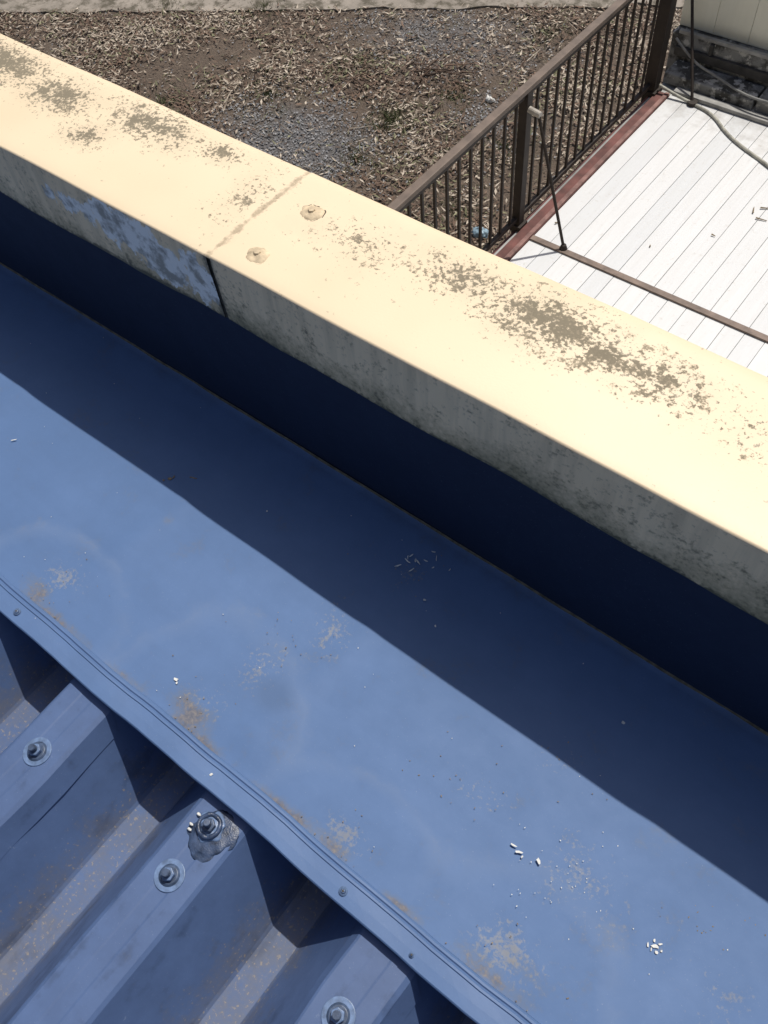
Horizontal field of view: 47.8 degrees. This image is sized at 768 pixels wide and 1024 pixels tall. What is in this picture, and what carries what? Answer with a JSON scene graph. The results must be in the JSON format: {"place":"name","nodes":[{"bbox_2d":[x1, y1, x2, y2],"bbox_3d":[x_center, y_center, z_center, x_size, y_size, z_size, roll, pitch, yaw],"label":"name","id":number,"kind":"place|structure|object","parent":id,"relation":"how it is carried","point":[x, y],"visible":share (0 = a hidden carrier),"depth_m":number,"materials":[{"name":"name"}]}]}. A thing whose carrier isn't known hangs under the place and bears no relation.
{"place":"outdoors","nodes":[
{"label":"outdoors","id":0,"kind":"place"},
{"bbox_2d":[0,4,681,252],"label":"ground","id":1,"kind":"structure","parent":0,"point":[204,60],"depth_m":12.93,"materials":[{"name":"brown soil"}]},
{"bbox_2d":[118,73,215,110],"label":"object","id":2,"kind":"object","parent":1,"relation":"on","point":[160,101],"visible":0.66,"depth_m":12.97,"materials":[{"name":"brown plant"}]},
{"bbox_2d":[137,0,203,26],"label":"grass tuft","id":3,"kind":"object","parent":1,"relation":"on","point":[162,1],"visible":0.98,"depth_m":14.43,"materials":[{"name":"brown plant"}]},
{"bbox_2d":[215,68,304,115],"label":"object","id":4,"kind":"object","parent":1,"relation":"on","point":[266,93],"visible":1,"depth_m":12.87,"materials":[{"name":"brown plant"}]},
{"bbox_2d":[239,0,307,28],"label":"grass tuft","id":5,"kind":"object","parent":1,"relation":"on","point":[266,4],"visible":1,"depth_m":14.15,"materials":[{"name":"brown plant"}]},
{"bbox_2d":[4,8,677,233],"bbox_3d":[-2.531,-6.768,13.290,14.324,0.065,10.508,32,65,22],"label":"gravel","id":6,"kind":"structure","parent":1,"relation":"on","point":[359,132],"depth_m":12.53,"materials":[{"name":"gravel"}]},
{"bbox_2d":[0,0,682,251],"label":"leaf litter","id":7,"kind":"object","parent":1,"relation":"on","point":[401,183],"visible":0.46,"depth_m":13.00,"materials":[{"name":"plant"}]},
{"bbox_2d":[407,55,476,86],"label":"fallen sticks","id":8,"kind":"object","parent":7,"relation":"on","point":[427,69],"visible":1,"depth_m":12.77,"materials":[{"name":"brown wood"}]},
{"bbox_2d":[306,132,392,185],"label":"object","id":9,"kind":"object","parent":1,"relation":"on","point":[356,151],"visible":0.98,"depth_m":11.88,"materials":[{"name":"brown plant"}]},
{"bbox_2d":[160,0,577,157],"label":"twig scatter","id":10,"kind":"object","parent":1,"relation":"on","point":[371,75],"visible":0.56,"depth_m":12.82,"materials":[{"name":"plant"}]},
{"bbox_2d":[309,15,436,96],"bbox_3d":[-0.174,-6.883,13.118,1.902,0.105,2.534,4,58,8],"label":"grass tuft","id":11,"kind":"object","parent":1,"relation":"on","point":[362,60],"visible":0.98,"depth_m":13.13,"materials":[{"name":"brown plant"}]},
{"bbox_2d":[0,34,767,731],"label":"roof parapet","id":12,"kind":"structure","parent":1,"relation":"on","point":[602,466],"depth_m":1.47,"materials":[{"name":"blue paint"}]},
{"bbox_2d":[342,95,429,143],"bbox_3d":[-0.051,-5.663,12.293,1.351,0.160,1.085,32,65,22],"label":"grass tuft","id":13,"kind":"object","parent":1,"relation":"on","point":[391,115],"visible":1,"depth_m":12.26,"materials":[{"name":"brown plant"}]},
{"bbox_2d":[398,108,510,197],"bbox_3d":[0.942,-4.675,11.631,2.347,0.064,2.113,32,65,22],"label":"grass tuft","id":14,"kind":"object","parent":1,"relation":"on","point":[440,150],"visible":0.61,"depth_m":11.86,"materials":[{"name":"brown plant"}]},
{"bbox_2d":[410,61,514,119],"bbox_3d":[0.980,-6.051,12.493,1.601,0.092,1.802,-10,57,-2],"label":"grass tuft","id":15,"kind":"object","parent":1,"relation":"on","point":[442,94],"visible":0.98,"depth_m":12.48,"materials":[{"name":"brown plant"}]},
{"bbox_2d":[425,170,507,229],"bbox_3d":[1.081,-3.980,11.172,1.981,0.066,1.906,-28,59,-12],"label":"grass tuft","id":16,"kind":"object","parent":1,"relation":"on","point":[462,207],"visible":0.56,"depth_m":11.17,"materials":[{"name":"plant"}]},
{"bbox_2d":[472,226,488,239],"bbox_3d":[1.208,-3.487,10.818,0.236,0.165,0.193,32,65,22],"label":"plastic bag","id":17,"kind":"object","parent":1,"relation":"on","point":[475,232],"visible":0.67,"depth_m":10.78,"materials":[{"name":"plastic"}]},
{"bbox_2d":[485,95,494,102],"bbox_3d":[1.512,-5.887,12.374,0.151,0.098,0.116,32,65,22],"label":"white rubble","id":18,"kind":"object","parent":1,"relation":"on","point":[487,99],"visible":0.98,"depth_m":12.35,"materials":[{"name":"white stone"}]},
{"bbox_2d":[462,92,565,183],"bbox_3d":[1.495,-4.941,11.735,1.915,0.096,2.212,32,65,22],"label":"grass tuft","id":19,"kind":"object","parent":1,"relation":"on","point":[507,144],"visible":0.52,"depth_m":11.77,"materials":[{"name":"brown plant"}]},
{"bbox_2d":[484,10,611,57],"bbox_3d":[2.626,-7.197,13.089,1.875,0.085,1.816,-31,60,-14],"label":"grass tuft","id":20,"kind":"object","parent":1,"relation":"on","point":[550,32],"visible":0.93,"depth_m":13.20,"materials":[{"name":"brown plant"}]},
{"bbox_2d":[491,82,767,376],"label":"white terrace deck","id":21,"kind":"structure","parent":1,"relation":"on","point":[662,200],"depth_m":6.34,"materials":[{"name":"white wood"}]},
{"bbox_2d":[387,0,676,251],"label":"terrace railing","id":22,"kind":"object","parent":21,"relation":"on","point":[521,97],"visible":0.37,"depth_m":6.02,"materials":[{"name":"brown metal"}]},
{"bbox_2d":[687,0,697,106],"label":"wall stay rod","id":23,"kind":"object","parent":21,"relation":"on","point":[692,102],"depth_m":7.03,"materials":[{"name":"brown metal"}]},
{"bbox_2d":[659,84,767,167],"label":"garden hose","id":24,"kind":"object","parent":21,"relation":"on","point":[732,138],"visible":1,"depth_m":6.90,"materials":[{"name":"grey rubber"}]},
{"bbox_2d":[663,59,767,115],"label":"weathered kerb","id":25,"kind":"structure","parent":21,"relation":"on","point":[677,73],"depth_m":7.08,"materials":[{"name":"grey concrete"}]},
{"bbox_2d":[674,45,767,83],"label":"dark sill frame","id":26,"kind":"object","parent":25,"relation":"on","point":[734,67],"visible":1,"depth_m":7.07,"materials":[{"name":"metal"}]},
{"bbox_2d":[708,43,714,55],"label":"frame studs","id":27,"kind":"object","parent":26,"relation":"on","point":[711,49],"visible":1,"depth_m":7.06,"materials":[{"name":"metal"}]},
{"bbox_2d":[675,37,767,102],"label":"black cable","id":28,"kind":"object","parent":25,"relation":"on","point":[717,76],"visible":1,"depth_m":7.02,"materials":[{"name":"black rubber"}]},
{"bbox_2d":[673,87,767,125],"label":"threshold channel","id":29,"kind":"object","parent":21,"relation":"on","point":[731,108],"visible":0.99,"depth_m":7.01,"materials":[{"name":"metal"}]},
{"bbox_2d":[680,24,767,50],"bbox_3d":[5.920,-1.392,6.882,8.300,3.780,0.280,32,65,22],"label":"base trim","id":30,"kind":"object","parent":1,"relation":"on","point":[724,37],"depth_m":7.08,"materials":[{"name":"metal"}]},
{"bbox_2d":[663,25,767,91],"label":"plinth ledge","id":31,"kind":"object","parent":30,"relation":"attached to","point":[739,57],"visible":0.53,"depth_m":7.09,"materials":[{"name":"grey concrete"}]},
{"bbox_2d":[679,28,767,59],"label":"aluminium sill","id":32,"kind":"structure","parent":31,"relation":"on","point":[727,44],"depth_m":6.98,"materials":[{"name":"grey metal"}]},
{"bbox_2d":[680,0,767,49],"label":"siding panels","id":33,"kind":"object","parent":30,"relation":"attached to","point":[744,21],"visible":1,"depth_m":6.94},
{"bbox_2d":[0,0,683,14],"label":"concrete path","id":34,"kind":"structure","parent":0,"point":[47,6],"depth_m":14.20,"materials":[{"name":"grey concrete"}]},
{"bbox_3d":[-0.892,3.153,3.511,13.000,5.540,4.290,32,65,22],"label":"folded metal roof","id":35,"kind":"object","parent":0,"visible":0},
{"bbox_3d":[-1.118,1.664,1.138,13.000,0.060,4.220,32,65,22],"label":"roof purlin","id":36,"kind":"object","parent":35,"relation":"on","visible":0},
{"bbox_2d":[0,612,475,1023],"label":"folded sheet","id":37,"kind":"object","parent":36,"relation":"on","point":[98,926],"visible":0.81,"depth_m":1.52,"materials":[{"name":"blue metal"}]},
{"bbox_2d":[154,859,185,892],"bbox_3d":[-0.361,0.613,1.460,0.054,0.004,0.054,32,65,22],"label":"bolt washer","id":38,"kind":"object","parent":37,"relation":"on","point":[178,884],"visible":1,"depth_m":1.46,"materials":[{"name":"grey metal"}]},
{"bbox_2d":[158,864,179,886],"bbox_3d":[-0.362,0.611,1.457,0.037,0.004,0.037,32,65,22],"label":"bolt seal ring","id":39,"kind":"object","parent":38,"relation":"on","point":[175,879],"visible":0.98,"depth_m":1.45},
{"bbox_2d":[161,867,174,880],"bbox_3d":[-0.362,0.607,1.451,0.022,0.010,0.023,32,65,22],"label":"bolt nut","id":40,"kind":"object","parent":39,"relation":"on","point":[170,877],"visible":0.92,"depth_m":1.45,"materials":[{"name":"grey metal"}]},
{"bbox_2d":[161,868,170,877],"bbox_3d":[-0.363,0.602,1.442,0.013,0.014,0.014,32,65,22],"label":"bolt stud","id":41,"kind":"object","parent":40,"relation":"on","point":[165,872],"visible":1,"depth_m":1.44,"materials":[{"name":"grey metal"}]},
{"bbox_2d":[0,678,420,1023],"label":"sheet overlap","id":42,"kind":"object","parent":37,"relation":"on","point":[370,977],"visible":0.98,"depth_m":1.55,"materials":[{"name":"blue metal"}]},
{"bbox_2d":[23,737,51,765],"bbox_3d":[-0.637,0.440,1.591,0.054,0.004,0.054,32,65,22],"label":"bolt washer","id":43,"kind":"object","parent":42,"relation":"on","point":[44,759],"visible":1,"depth_m":1.59,"materials":[{"name":"metal"}]},
{"bbox_2d":[27,741,46,760],"bbox_3d":[-0.637,0.438,1.588,0.037,0.004,0.037,32,65,22],"label":"bolt seal ring","id":44,"kind":"object","parent":43,"relation":"on","point":[41,755],"visible":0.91,"depth_m":1.58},
{"bbox_2d":[28,744,41,755],"bbox_3d":[-0.638,0.435,1.582,0.021,0.010,0.023,32,65,22],"label":"bolt nut","id":45,"kind":"object","parent":44,"relation":"on","point":[38,751],"visible":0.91,"depth_m":1.58,"materials":[{"name":"grey metal"}]},
{"bbox_2d":[28,744,36,752],"bbox_3d":[-0.638,0.429,1.573,0.013,0.014,0.014,32,65,22],"label":"bolt stud","id":46,"kind":"object","parent":45,"relation":"on","point":[32,748],"visible":1,"depth_m":1.57,"materials":[{"name":"grey metal"}]},
{"bbox_2d":[321,996,355,1023],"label":"bolt washer","id":47,"kind":"object","parent":42,"relation":"on","point":[341,999],"visible":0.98,"depth_m":1.33,"materials":[{"name":"grey metal"}]},
{"bbox_2d":[326,1002,349,1023],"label":"bolt seal ring","id":48,"kind":"object","parent":47,"relation":"on","point":[344,1007],"visible":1,"depth_m":1.33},
{"bbox_2d":[330,1007,344,1023],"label":"bolt nut","id":49,"kind":"object","parent":48,"relation":"on","point":[342,1016],"visible":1,"depth_m":1.31,"materials":[{"name":"grey metal"}]},
{"bbox_2d":[332,1010,341,1020],"bbox_3d":[-0.071,0.762,1.310,0.013,0.014,0.014,32,65,22],"label":"bolt stud","id":50,"kind":"object","parent":49,"relation":"on","point":[336,1015],"visible":1,"depth_m":1.30,"materials":[{"name":"grey metal"}]},
{"bbox_2d":[195,811,225,842],"bbox_3d":[-0.300,0.544,1.497,0.055,0.020,0.055,-5,57,1],"label":"tar mound","id":51,"kind":"object","parent":37,"relation":"on","point":[218,837],"visible":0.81,"depth_m":1.49,"materials":[{"name":"metal"}]},
{"bbox_2d":[201,818,215,832],"bbox_3d":[-0.301,0.534,1.481,0.022,0.030,0.024,32,65,22],"label":"tarred nut","id":52,"kind":"object","parent":51,"relation":"on","point":[208,825],"visible":1,"depth_m":1.48,"materials":[{"name":"grey metal"}]},
{"bbox_2d":[196,812,222,839],"bbox_3d":[-0.301,0.540,1.490,0.046,0.010,0.046,32,65,22],"label":"tar ring","id":53,"kind":"object","parent":51,"relation":"on","point":[202,835],"visible":1,"depth_m":1.49,"materials":[{"name":"grey metal"}]},
{"bbox_2d":[186,810,238,862],"bbox_3d":[-0.295,0.556,1.492,0.090,0.010,0.080,-26,59,-11],"label":"tar patch","id":54,"kind":"object","parent":37,"relation":"on","point":[204,852],"visible":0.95,"depth_m":1.48,"materials":[{"name":"grey"}]},
{"bbox_2d":[0,262,767,1023],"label":"blue gutter flashing","id":55,"kind":"object","parent":37,"relation":"on","point":[342,690],"visible":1,"depth_m":1.56,"materials":[{"name":"paint"}]},
{"bbox_2d":[11,337,727,953],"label":"white debris flakes","id":56,"kind":"object","parent":55,"relation":"on","point":[511,843],"visible":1,"depth_m":1.42,"materials":[{"name":"white paint"}]},
{"bbox_2d":[30,475,765,1001],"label":"brown debris bits","id":57,"kind":"object","parent":55,"relation":"on","point":[402,769],"visible":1,"depth_m":1.50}
]}

